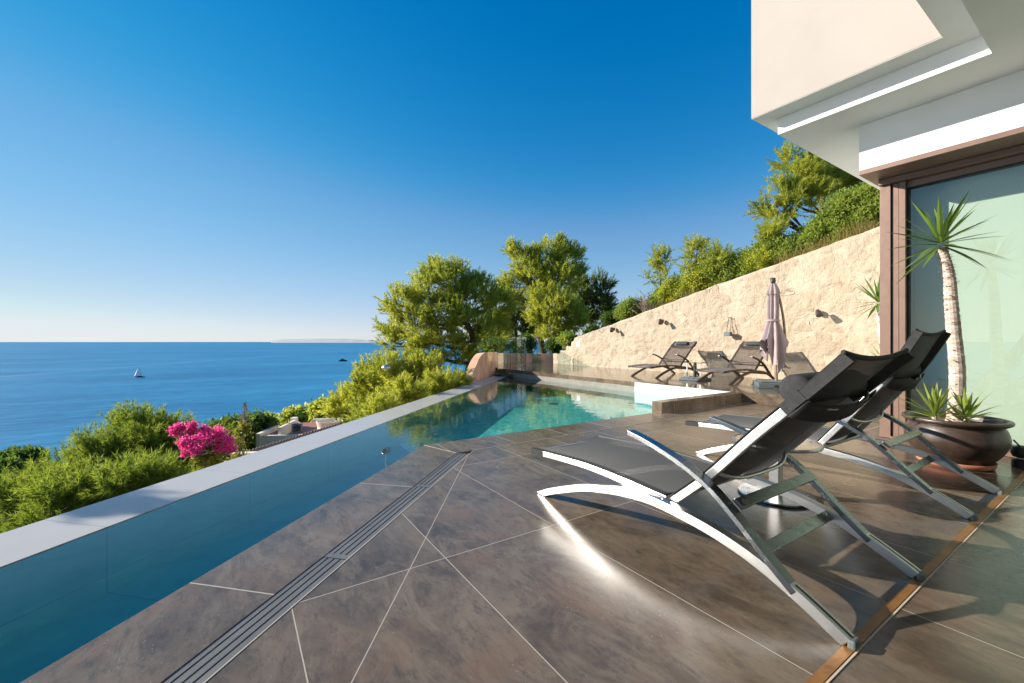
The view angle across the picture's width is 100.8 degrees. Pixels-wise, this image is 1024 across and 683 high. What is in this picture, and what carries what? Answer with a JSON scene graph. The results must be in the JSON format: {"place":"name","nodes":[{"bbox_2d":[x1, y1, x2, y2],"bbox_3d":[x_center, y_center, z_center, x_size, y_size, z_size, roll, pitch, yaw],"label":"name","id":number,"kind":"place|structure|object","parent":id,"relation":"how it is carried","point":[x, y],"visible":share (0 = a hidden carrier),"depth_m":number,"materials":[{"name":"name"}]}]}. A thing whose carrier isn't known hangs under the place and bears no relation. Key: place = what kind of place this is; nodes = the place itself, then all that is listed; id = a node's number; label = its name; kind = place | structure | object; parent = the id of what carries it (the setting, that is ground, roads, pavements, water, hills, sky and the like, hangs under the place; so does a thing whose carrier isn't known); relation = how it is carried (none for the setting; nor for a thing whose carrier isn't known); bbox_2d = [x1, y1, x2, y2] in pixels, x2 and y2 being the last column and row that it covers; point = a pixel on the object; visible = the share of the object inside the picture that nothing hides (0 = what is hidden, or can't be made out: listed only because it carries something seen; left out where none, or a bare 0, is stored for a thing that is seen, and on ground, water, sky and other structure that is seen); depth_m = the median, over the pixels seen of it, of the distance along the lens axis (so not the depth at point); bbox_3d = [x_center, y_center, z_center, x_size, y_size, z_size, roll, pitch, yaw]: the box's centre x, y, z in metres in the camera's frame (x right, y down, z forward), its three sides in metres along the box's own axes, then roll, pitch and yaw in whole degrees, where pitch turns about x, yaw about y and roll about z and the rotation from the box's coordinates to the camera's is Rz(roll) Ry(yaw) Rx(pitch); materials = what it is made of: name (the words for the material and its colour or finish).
{"place":"outdoors","nodes":[
{"label":"outdoors","id":0,"kind":"place"},
{"bbox_2d":[0,342,562,488],"bbox_3d":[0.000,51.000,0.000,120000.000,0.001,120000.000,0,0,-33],"label":"sea","id":1,"kind":"structure","parent":0,"point":[52,394],"depth_m":583.70,"materials":[{"name":"blue liquid"}]},
{"bbox_2d":[134,367,144,376],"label":"sailboat","id":2,"kind":"object","parent":1,"relation":"on","point":[138,373],"visible":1,"depth_m":603.97,"materials":[{"name":"fabric"}]},
{"bbox_2d":[271,339,392,342],"bbox_3d":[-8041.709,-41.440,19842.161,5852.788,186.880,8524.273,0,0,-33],"label":"island","id":3,"kind":"structure","parent":0,"point":[319,341],"depth_m":18217.89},
{"bbox_2d":[0,0,850,341],"label":"sky","id":4,"kind":"structure","parent":0,"point":[171,170],"materials":[{"name":"blue"}]},
{"bbox_2d":[398,415,604,451],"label":"pool floor","id":5,"kind":"structure","parent":0,"point":[454,430],"depth_m":6.96,"materials":[{"name":"teal tile"}]},
{"bbox_2d":[0,445,410,682],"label":"channel floor","id":6,"kind":"structure","parent":5,"relation":"on","point":[27,655],"depth_m":2.48,"materials":[{"name":"tile"}]},
{"bbox_2d":[20,445,455,682],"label":"diagonal pool coping","id":7,"kind":"object","parent":5,"relation":"on","point":[163,639],"visible":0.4,"depth_m":1.67,"materials":[{"name":"tile"}]},
{"bbox_2d":[635,382,729,397],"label":"white pool side","id":8,"kind":"structure","parent":5,"relation":"on","point":[665,390],"depth_m":8.11,"materials":[{"name":"tile"}]},
{"bbox_2d":[652,392,741,412],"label":"wall","id":9,"kind":"structure","parent":5,"relation":"on","point":[677,404],"depth_m":6.34,"materials":[{"name":"tile"}]},
{"bbox_2d":[383,376,677,424],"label":"water","id":10,"kind":"structure","parent":0,"point":[507,397],"depth_m":7.22,"materials":[{"name":"teal liquid"}]},
{"bbox_2d":[202,402,1023,682],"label":"paved terrace","id":11,"kind":"structure","parent":0,"point":[488,565],"depth_m":1.71,"materials":[{"name":"grey tile"}]},
{"bbox_2d":[162,453,467,682],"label":"slot drain","id":12,"kind":"object","parent":11,"relation":"in","point":[207,662],"visible":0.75,"depth_m":1.67,"materials":[{"name":"grey metal"}]},
{"bbox_2d":[203,417,679,682],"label":"pavement joints","id":13,"kind":"object","parent":11,"relation":"on","point":[226,663],"visible":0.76,"depth_m":1.84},
{"bbox_2d":[427,412,680,453],"bbox_3d":[0.712,1.450,4.850,3.451,0.900,0.428,0,0,-33],"label":"straight pool coping","id":14,"kind":"object","parent":11,"relation":"on","point":[467,446],"visible":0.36,"depth_m":4.60,"materials":[{"name":"stone"}]},
{"bbox_2d":[531,348,925,650],"bbox_3d":[0.914,0.513,2.345,0.772,0.973,1.855,0,0,-33],"label":"sun lounger","id":15,"kind":"object","parent":11,"relation":"on","point":[652,472],"visible":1,"depth_m":1.85,"materials":[{"name":"fabric"}]},
{"bbox_2d":[732,433,823,508],"bbox_3d":[1.713,0.821,2.749,0.504,0.358,0.504,0,0,-33],"label":"side table","id":16,"kind":"object","parent":11,"relation":"on","point":[807,445],"visible":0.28,"depth_m":2.67,"materials":[{"name":"white metal"}]},
{"bbox_2d":[685,328,1003,520],"bbox_3d":[2.392,0.458,3.337,0.772,1.084,1.855,0,0,-33],"label":"sun lounger","id":17,"kind":"object","parent":11,"relation":"on","point":[924,348],"visible":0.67,"depth_m":2.91,"materials":[{"name":"fabric"}]},
{"bbox_2d":[751,0,1023,457],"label":"villa","id":18,"kind":"object","parent":11,"relation":"on","point":[900,105],"visible":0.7,"depth_m":3.96,"materials":[{"name":"white paint"}]},
{"bbox_2d":[880,154,1023,457],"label":"window frame","id":19,"kind":"structure","parent":18,"relation":"in","point":[895,199],"depth_m":4.33,"materials":[{"name":"brown metal"}]},
{"bbox_2d":[804,471,1023,682],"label":"floor track","id":20,"kind":"structure","parent":11,"relation":"on","point":[837,662],"depth_m":1.64,"materials":[{"name":"gold metal"}]},
{"bbox_2d":[901,411,1015,471],"bbox_3d":[3.607,0.807,3.453,0.644,0.386,0.644,0,0,-33],"label":"plant pot","id":21,"kind":"object","parent":11,"relation":"on","point":[984,444],"visible":0.77,"depth_m":3.24,"materials":[{"name":"ceramic"}]},
{"bbox_2d":[897,380,967,419],"bbox_3d":[3.382,0.495,3.449,0.542,0.373,0.506,0,0,8],"label":"young yucca","id":22,"kind":"object","parent":21,"relation":"in","point":[934,404],"visible":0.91,"depth_m":3.39,"materials":[{"name":"green plant"}]},
{"bbox_2d":[886,191,1008,421],"bbox_3d":[3.477,-0.263,3.441,0.722,1.873,0.764,0,0,-33],"label":"yucca","id":23,"kind":"object","parent":21,"relation":"in","point":[957,376],"visible":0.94,"depth_m":3.43,"materials":[{"name":"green plant"}]},
{"bbox_2d":[941,388,999,422],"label":"young yucca","id":24,"kind":"object","parent":21,"relation":"in","point":[966,412],"visible":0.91,"depth_m":3.31,"materials":[{"name":"green plant"}]},
{"bbox_2d":[1010,440,1023,468],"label":"ground lamp","id":25,"kind":"object","parent":11,"relation":"on","point":[1017,450],"visible":1,"depth_m":3.35,"materials":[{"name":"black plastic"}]},
{"bbox_2d":[791,233,844,254],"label":"dry grass","id":26,"kind":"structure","parent":0,"point":[813,248],"depth_m":9.34,"materials":[{"name":"plant"}]},
{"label":"hillside","id":27,"kind":"structure","parent":0,"visible":0},
{"bbox_2d":[0,455,26,531],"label":"tree","id":28,"kind":"object","parent":27,"relation":"on","point":[18,463],"visible":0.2,"depth_m":40.26,"materials":[{"name":"green plant"}]},
{"bbox_2d":[0,445,26,459],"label":"tree","id":29,"kind":"object","parent":27,"relation":"on","point":[4,454],"visible":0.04,"depth_m":54.47,"materials":[{"name":"green plant"}]},
{"bbox_2d":[2,444,51,472],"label":"tree","id":30,"kind":"object","parent":27,"relation":"on","point":[28,452],"visible":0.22,"depth_m":49.59,"materials":[{"name":"green plant"}]},
{"bbox_2d":[0,460,66,531],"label":"pine tree","id":31,"kind":"object","parent":27,"relation":"on","point":[8,500],"visible":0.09,"depth_m":8.08,"materials":[{"name":"green plant"}]},
{"bbox_2d":[0,453,137,533],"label":"pine tree","id":32,"kind":"object","parent":27,"relation":"on","point":[51,497],"visible":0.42,"depth_m":7.32,"materials":[{"name":"green plant"}]},
{"bbox_2d":[7,419,136,501],"bbox_3d":[-9.598,3.668,9.556,2.259,3.892,2.584,0,0,-33],"label":"pine tree","id":33,"kind":"object","parent":27,"relation":"on","point":[94,446],"visible":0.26,"depth_m":9.34,"materials":[{"name":"green plant"}]},
{"bbox_2d":[52,397,198,488],"bbox_3d":[-9.295,3.680,10.494,2.950,4.680,3.336,0,0,-33],"label":"pine tree","id":34,"kind":"object","parent":27,"relation":"on","point":[134,425],"visible":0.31,"depth_m":10.04,"materials":[{"name":"green plant"}]},
{"bbox_2d":[77,445,196,502],"bbox_3d":[-7.074,3.389,8.077,2.055,2.945,2.086,0,0,-33],"label":"pine tree","id":35,"kind":"object","parent":27,"relation":"on","point":[147,471],"visible":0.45,"depth_m":7.71,"materials":[{"name":"green plant"}]},
{"bbox_2d":[129,409,242,473],"bbox_3d":[-8.487,3.776,11.069,2.555,4.047,2.952,0,0,8],"label":"pine tree","id":36,"kind":"object","parent":27,"relation":"on","point":[187,460],"visible":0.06,"depth_m":10.76,"materials":[{"name":"plant"}]},
{"bbox_2d":[166,420,238,469],"bbox_3d":[-5.270,2.944,7.212,1.149,3.210,0.765,0,0,18],"label":"bougainvillea","id":37,"kind":"object","parent":27,"relation":"on","point":[191,442],"visible":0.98,"depth_m":7.14,"materials":[{"name":"pink plant"}]},
{"bbox_2d":[205,413,263,459],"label":"tree","id":38,"kind":"object","parent":27,"relation":"on","point":[231,419],"visible":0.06,"depth_m":30.20,"materials":[{"name":"green plant"}]},
{"bbox_2d":[226,419,253,459],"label":"climbing vine","id":39,"kind":"object","parent":27,"relation":"on","point":[243,430],"visible":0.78,"depth_m":8.56,"materials":[{"name":"green plant"}]},
{"bbox_2d":[236,402,249,455],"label":"agave stalk","id":40,"kind":"object","parent":27,"relation":"on","point":[244,407],"visible":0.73,"depth_m":14.98,"materials":[{"name":"plant"}]},
{"bbox_2d":[0,375,506,646],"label":"infinity edge wall","id":41,"kind":"structure","parent":27,"relation":"on","point":[53,568],"depth_m":2.77,"materials":[{"name":"stone"}]},
{"bbox_2d":[493,372,512,375],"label":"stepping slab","id":42,"kind":"structure","parent":41,"relation":"on","point":[501,374],"depth_m":12.86,"materials":[{"name":"grey stone"}]},
{"bbox_2d":[498,337,521,376],"bbox_3d":[0.175,0.433,14.813,0.446,1.207,4.819,0,0,19],"label":"glass fence","id":43,"kind":"object","parent":41,"relation":"on","point":[510,352],"visible":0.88,"depth_m":14.01,"materials":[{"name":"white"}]},
{"bbox_2d":[236,407,279,450],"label":"tree","id":44,"kind":"object","parent":27,"relation":"on","point":[265,421],"visible":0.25,"depth_m":33.60,"materials":[{"name":"green plant"}]},
{"bbox_2d":[264,410,285,426],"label":"tree","id":45,"kind":"object","parent":27,"relation":"on","point":[279,422],"depth_m":42.43,"materials":[{"name":"green plant"}]},
{"bbox_2d":[276,402,310,424],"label":"tree","id":46,"kind":"object","parent":27,"relation":"on","point":[286,415],"visible":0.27,"depth_m":58.87,"materials":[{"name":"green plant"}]},
{"bbox_2d":[245,417,344,451],"bbox_3d":[-15.173,9.923,30.718,7.041,9.172,16.633,0,0,-16],"label":"cream villa","id":47,"kind":"object","parent":27,"relation":"on","point":[271,437],"visible":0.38,"depth_m":32.33,"materials":[{"name":"paint"}]},
{"bbox_2d":[302,394,329,421],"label":"tree","id":48,"kind":"object","parent":27,"relation":"on","point":[314,407],"visible":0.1,"depth_m":48.98,"materials":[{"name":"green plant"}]},
{"bbox_2d":[317,380,363,424],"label":"pine tree","id":49,"kind":"object","parent":27,"relation":"on","point":[336,399],"visible":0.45,"depth_m":12.65,"materials":[{"name":"green plant"}]},
{"bbox_2d":[337,363,382,421],"bbox_3d":[-3.923,2.332,11.582,1.665,3.583,1.616,0,0,-33],"label":"bush","id":50,"kind":"object","parent":27,"relation":"on","point":[358,385],"visible":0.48,"depth_m":11.12,"materials":[{"name":"green plant"}]},
{"bbox_2d":[350,351,381,372],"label":"bush","id":51,"kind":"object","parent":27,"relation":"on","point":[361,361],"visible":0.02,"depth_m":12.26,"materials":[{"name":"green plant"}]},
{"bbox_2d":[344,386,402,421],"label":"bush","id":52,"kind":"object","parent":27,"relation":"on","point":[379,403],"visible":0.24,"depth_m":7.77,"materials":[{"name":"green plant"}]},
{"bbox_2d":[362,348,419,394],"bbox_3d":[-3.028,2.013,11.000,1.761,3.791,1.557,0,0,30],"label":"bush","id":53,"kind":"object","parent":27,"relation":"on","point":[388,374],"visible":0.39,"depth_m":10.63,"materials":[{"name":"green plant"}]},
{"bbox_2d":[379,370,432,405],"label":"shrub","id":54,"kind":"object","parent":27,"relation":"on","point":[414,392],"visible":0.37,"depth_m":8.59,"materials":[{"name":"green plant"}]},
{"bbox_2d":[395,347,453,398],"bbox_3d":[-2.242,1.932,10.940,1.813,3.633,1.790,0,0,39],"label":"bush","id":55,"kind":"object","parent":27,"relation":"on","point":[415,363],"visible":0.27,"depth_m":10.69,"materials":[{"name":"green plant"}]},
{"bbox_2d":[418,365,460,396],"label":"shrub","id":56,"kind":"object","parent":27,"relation":"on","point":[437,381],"visible":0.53,"depth_m":9.63,"materials":[{"name":"green plant"}]},
{"bbox_2d":[368,252,520,371],"bbox_3d":[-4.040,0.526,26.760,10.082,12.721,5.881,0,0,-10],"label":"pine tree","id":57,"kind":"object","parent":27,"relation":"on","point":[451,295],"visible":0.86,"depth_m":26.35,"materials":[{"name":"green plant"}]},
{"bbox_2d":[449,367,474,389],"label":"bush","id":58,"kind":"object","parent":27,"relation":"on","point":[463,379],"visible":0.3,"depth_m":10.31,"materials":[{"name":"green plant"}]},
{"bbox_2d":[466,352,496,381],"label":"curved wall","id":59,"kind":"structure","parent":27,"relation":"on","point":[482,365],"depth_m":12.08,"materials":[{"name":"stone"}]},
{"bbox_2d":[478,334,509,352],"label":"shrub","id":60,"kind":"object","parent":27,"relation":"on","point":[495,344],"visible":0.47,"depth_m":17.70,"materials":[{"name":"green plant"}]},
{"bbox_2d":[476,291,545,352],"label":"pine tree","id":61,"kind":"object","parent":27,"relation":"on","point":[517,319],"visible":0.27,"depth_m":37.18,"materials":[{"name":"green plant"}]},
{"bbox_2d":[509,330,541,352],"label":"shrub","id":62,"kind":"object","parent":27,"relation":"on","point":[528,340],"visible":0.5,"depth_m":19.27,"materials":[{"name":"green plant"}]},
{"bbox_2d":[493,229,590,352],"bbox_3d":[2.358,-1.438,34.623,8.493,15.644,5.937,0,0,0],"label":"pine tree","id":63,"kind":"object","parent":27,"relation":"on","point":[532,267],"visible":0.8,"depth_m":34.31,"materials":[{"name":"green plant"}]},
{"bbox_2d":[543,336,563,352],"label":"shrub","id":64,"kind":"object","parent":27,"relation":"on","point":[551,345],"visible":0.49,"depth_m":18.31,"materials":[{"name":"green plant"}]},
{"bbox_2d":[519,278,589,343],"bbox_3d":[3.351,0.225,30.955,4.936,9.892,4.938,0,0,-33],"label":"pine tree","id":65,"kind":"object","parent":27,"relation":"on","point":[565,305],"visible":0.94,"depth_m":30.24,"materials":[{"name":"green plant"}]},
{"bbox_2d":[553,330,580,349],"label":"shrub","id":66,"kind":"object","parent":27,"relation":"on","point":[565,339],"visible":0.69,"depth_m":17.34,"materials":[{"name":"green plant"}]},
{"bbox_2d":[562,267,619,327],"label":"pine tree","id":67,"kind":"object","parent":27,"relation":"on","point":[601,299],"visible":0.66,"depth_m":39.28,"materials":[{"name":"green plant"}]},
{"bbox_2d":[582,322,601,334],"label":"shrub","id":68,"kind":"object","parent":27,"relation":"on","point":[591,327],"visible":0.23,"depth_m":20.82,"materials":[{"name":"green plant"}]},
{"bbox_2d":[597,306,622,326],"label":"shrub","id":69,"kind":"object","parent":27,"relation":"on","point":[606,320],"visible":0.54,"depth_m":14.76,"materials":[{"name":"green plant"}]},
{"bbox_2d":[610,295,646,320],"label":"shrub","id":70,"kind":"object","parent":27,"relation":"on","point":[623,310],"visible":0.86,"depth_m":14.14,"materials":[{"name":"green plant"}]},
{"bbox_2d":[627,289,660,313],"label":"dry shrub","id":71,"kind":"object","parent":27,"relation":"on","point":[644,306],"visible":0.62,"depth_m":13.24,"materials":[{"name":"plant"}]},
{"bbox_2d":[645,288,666,307],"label":"shrub","id":72,"kind":"object","parent":27,"relation":"on","point":[651,299],"visible":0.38,"depth_m":13.14,"materials":[{"name":"green plant"}]},
{"bbox_2d":[636,239,678,306],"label":"pine sapling","id":73,"kind":"object","parent":27,"relation":"on","point":[656,262],"visible":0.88,"depth_m":13.14,"materials":[{"name":"green plant"}]},
{"bbox_2d":[652,272,690,303],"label":"shrub","id":74,"kind":"object","parent":27,"relation":"on","point":[670,290],"visible":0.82,"depth_m":12.70,"materials":[{"name":"green plant"}]},
{"bbox_2d":[495,363,879,416],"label":"raised terrace","id":75,"kind":"structure","parent":27,"relation":"on","point":[747,389],"depth_m":10.02,"materials":[{"name":"tile"}]},
{"bbox_2d":[497,352,553,364],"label":"end wall","id":76,"kind":"structure","parent":75,"relation":"on","point":[537,357],"depth_m":17.07,"materials":[{"name":"stone"}]},
{"bbox_2d":[509,373,634,391],"bbox_3d":[1.248,1.020,10.925,0.028,0.135,4.896,0,0,-33],"label":"pool overflow lip","id":77,"kind":"object","parent":75,"relation":"attached to","point":[604,385],"visible":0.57,"depth_m":10.33,"materials":[{"name":"white stone"}]},
{"bbox_2d":[628,341,699,377],"bbox_3d":[3.776,0.422,10.511,1.855,0.861,0.772,0,0,-33],"label":"sun lounger","id":78,"kind":"object","parent":75,"relation":"on","point":[677,353],"visible":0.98,"depth_m":10.67,"materials":[{"name":"brown metal"}]},
{"bbox_2d":[679,362,710,381],"bbox_3d":[4.038,0.657,9.344,0.500,0.390,0.500,0,0,-41],"label":"parasol stand","id":79,"kind":"object","parent":75,"relation":"on","point":[694,377],"visible":0.94,"depth_m":9.28,"materials":[{"name":"grey metal"}]},
{"bbox_2d":[686,362,709,377],"bbox_3d":[4.390,0.672,9.993,0.400,0.360,0.400,0,0,-33],"label":"glass table","id":80,"kind":"object","parent":75,"relation":"on","point":[700,367],"visible":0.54,"depth_m":9.94,"materials":[{"name":"white"}]},
{"bbox_2d":[694,341,774,384],"bbox_3d":[4.762,0.422,9.043,1.855,0.861,0.772,0,0,-31],"label":"sun lounger","id":81,"kind":"object","parent":75,"relation":"on","point":[748,356],"visible":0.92,"depth_m":9.19,"materials":[{"name":"grey fabric"}]},
{"bbox_2d":[752,278,789,388],"bbox_3d":[4.931,-0.169,7.889,0.728,2.042,0.728,0,0,22],"label":"parasol","id":82,"kind":"object","parent":75,"relation":"on","point":[774,341],"visible":0.96,"depth_m":7.81,"materials":[{"name":"purple fabric"}]},
{"bbox_2d":[677,288,704,299],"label":"dry grass","id":83,"kind":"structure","parent":27,"relation":"on","point":[689,293],"depth_m":11.81,"materials":[{"name":"plant"}]},
{"bbox_2d":[671,232,712,292],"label":"pine sapling","id":84,"kind":"object","parent":27,"relation":"on","point":[693,244],"visible":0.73,"depth_m":12.12,"materials":[{"name":"green plant"}]},
{"bbox_2d":[676,262,717,293],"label":"shrub","id":85,"kind":"object","parent":27,"relation":"on","point":[692,278],"visible":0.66,"depth_m":12.03,"materials":[{"name":"green plant"}]},
{"bbox_2d":[553,226,879,378],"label":"retaining wall","id":86,"kind":"structure","parent":27,"relation":"on","point":[823,279],"depth_m":9.66,"materials":[{"name":"stone"}]},
{"bbox_2d":[724,317,731,335],"bbox_3d":[5.294,-0.368,10.343,0.176,0.471,0.160,0,0,-33],"label":"wall lamp","id":87,"kind":"object","parent":86,"relation":"attached to","point":[726,333],"visible":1,"depth_m":10.31,"materials":[{"name":"grey metal"}]},
{"bbox_2d":[815,309,822,316],"bbox_3d":[6.303,-0.576,8.708,0.123,0.169,0.302,0,0,26],"label":"wall lamp","id":88,"kind":"object","parent":86,"relation":"attached to","point":[818,313],"visible":1,"depth_m":8.62,"materials":[{"name":"grey metal"}]},
{"bbox_2d":[693,236,740,282],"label":"pine sapling","id":89,"kind":"object","parent":27,"relation":"on","point":[717,250],"visible":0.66,"depth_m":11.48,"materials":[{"name":"green plant"}]},
{"bbox_2d":[697,255,740,286],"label":"shrub","id":90,"kind":"object","parent":27,"relation":"on","point":[724,275],"visible":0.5,"depth_m":11.40,"materials":[{"name":"green plant"}]},
{"bbox_2d":[724,244,757,279],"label":"shrub","id":91,"kind":"object","parent":27,"relation":"on","point":[739,265],"visible":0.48,"depth_m":11.03,"materials":[{"name":"green plant"}]},
{"bbox_2d":[739,241,778,273],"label":"shrub","id":92,"kind":"object","parent":27,"relation":"on","point":[767,259],"visible":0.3,"depth_m":10.59,"materials":[{"name":"green plant"}]},
{"bbox_2d":[750,211,790,269],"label":"pine tree","id":93,"kind":"object","parent":27,"relation":"on","point":[766,229],"visible":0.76,"depth_m":10.44,"materials":[{"name":"green plant"}]},
{"bbox_2d":[756,229,810,265],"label":"shrub","id":94,"kind":"object","parent":27,"relation":"on","point":[781,241],"visible":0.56,"depth_m":10.15,"materials":[{"name":"green plant"}]},
{"bbox_2d":[766,247,812,263],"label":"dry grass","id":95,"kind":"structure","parent":27,"relation":"on","point":[786,255],"depth_m":9.81,"materials":[{"name":"plant"}]},
{"bbox_2d":[743,139,863,232],"bbox_3d":[10.718,-4.152,14.765,5.207,6.122,2.941,0,0,-25],"label":"pine tree","id":96,"kind":"object","parent":27,"relation":"on","point":[810,175],"visible":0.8,"depth_m":14.31,"materials":[{"name":"green plant"}]},
{"bbox_2d":[787,218,834,258],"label":"shrub","id":97,"kind":"object","parent":27,"relation":"on","point":[804,236],"visible":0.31,"depth_m":9.65,"materials":[{"name":"green plant"}]},
{"bbox_2d":[815,230,845,248],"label":"dry grass","id":98,"kind":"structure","parent":27,"relation":"on","point":[825,243],"depth_m":9.01,"materials":[{"name":"plant"}]},
{"bbox_2d":[798,202,863,248],"bbox_3d":[7.350,-2.391,9.662,1.482,1.544,1.396,0,0,-33],"label":"shrub","id":99,"kind":"object","parent":27,"relation":"on","point":[821,215],"visible":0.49,"depth_m":9.37,"materials":[{"name":"green plant"}]},
{"bbox_2d":[816,187,863,215],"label":"shrub","id":100,"kind":"object","parent":27,"relation":"on","point":[841,199],"visible":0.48,"depth_m":9.18,"materials":[{"name":"green plant"}]},
{"bbox_2d":[819,189,879,232],"bbox_3d":[7.689,-2.605,9.190,1.474,1.628,1.599,0,0,-33],"label":"shrub","id":101,"kind":"object","parent":27,"relation":"on","point":[865,216],"visible":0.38,"depth_m":8.82,"materials":[{"name":"green plant"}]},
{"bbox_2d":[832,218,879,239],"bbox_3d":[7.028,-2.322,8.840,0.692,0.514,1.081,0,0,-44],"label":"dry grass","id":102,"kind":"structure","parent":27,"relation":"on","point":[852,231],"depth_m":8.74,"materials":[{"name":"beige plant"}]},
{"bbox_2d":[849,182,879,230],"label":"shrub","id":103,"kind":"object","parent":27,"relation":"on","point":[866,188],"visible":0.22,"depth_m":8.85,"materials":[{"name":"green plant"}]},
{"bbox_3d":[5.302,0.677,6.047,0.540,0.350,0.540,0,0,-33],"label":"plant pot","id":104,"kind":"object","parent":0,"visible":0},
{"bbox_2d":[851,275,879,355],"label":"yucca","id":105,"kind":"object","parent":104,"relation":"in","point":[876,297],"visible":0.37,"depth_m":6.06,"materials":[{"name":"green plant"}]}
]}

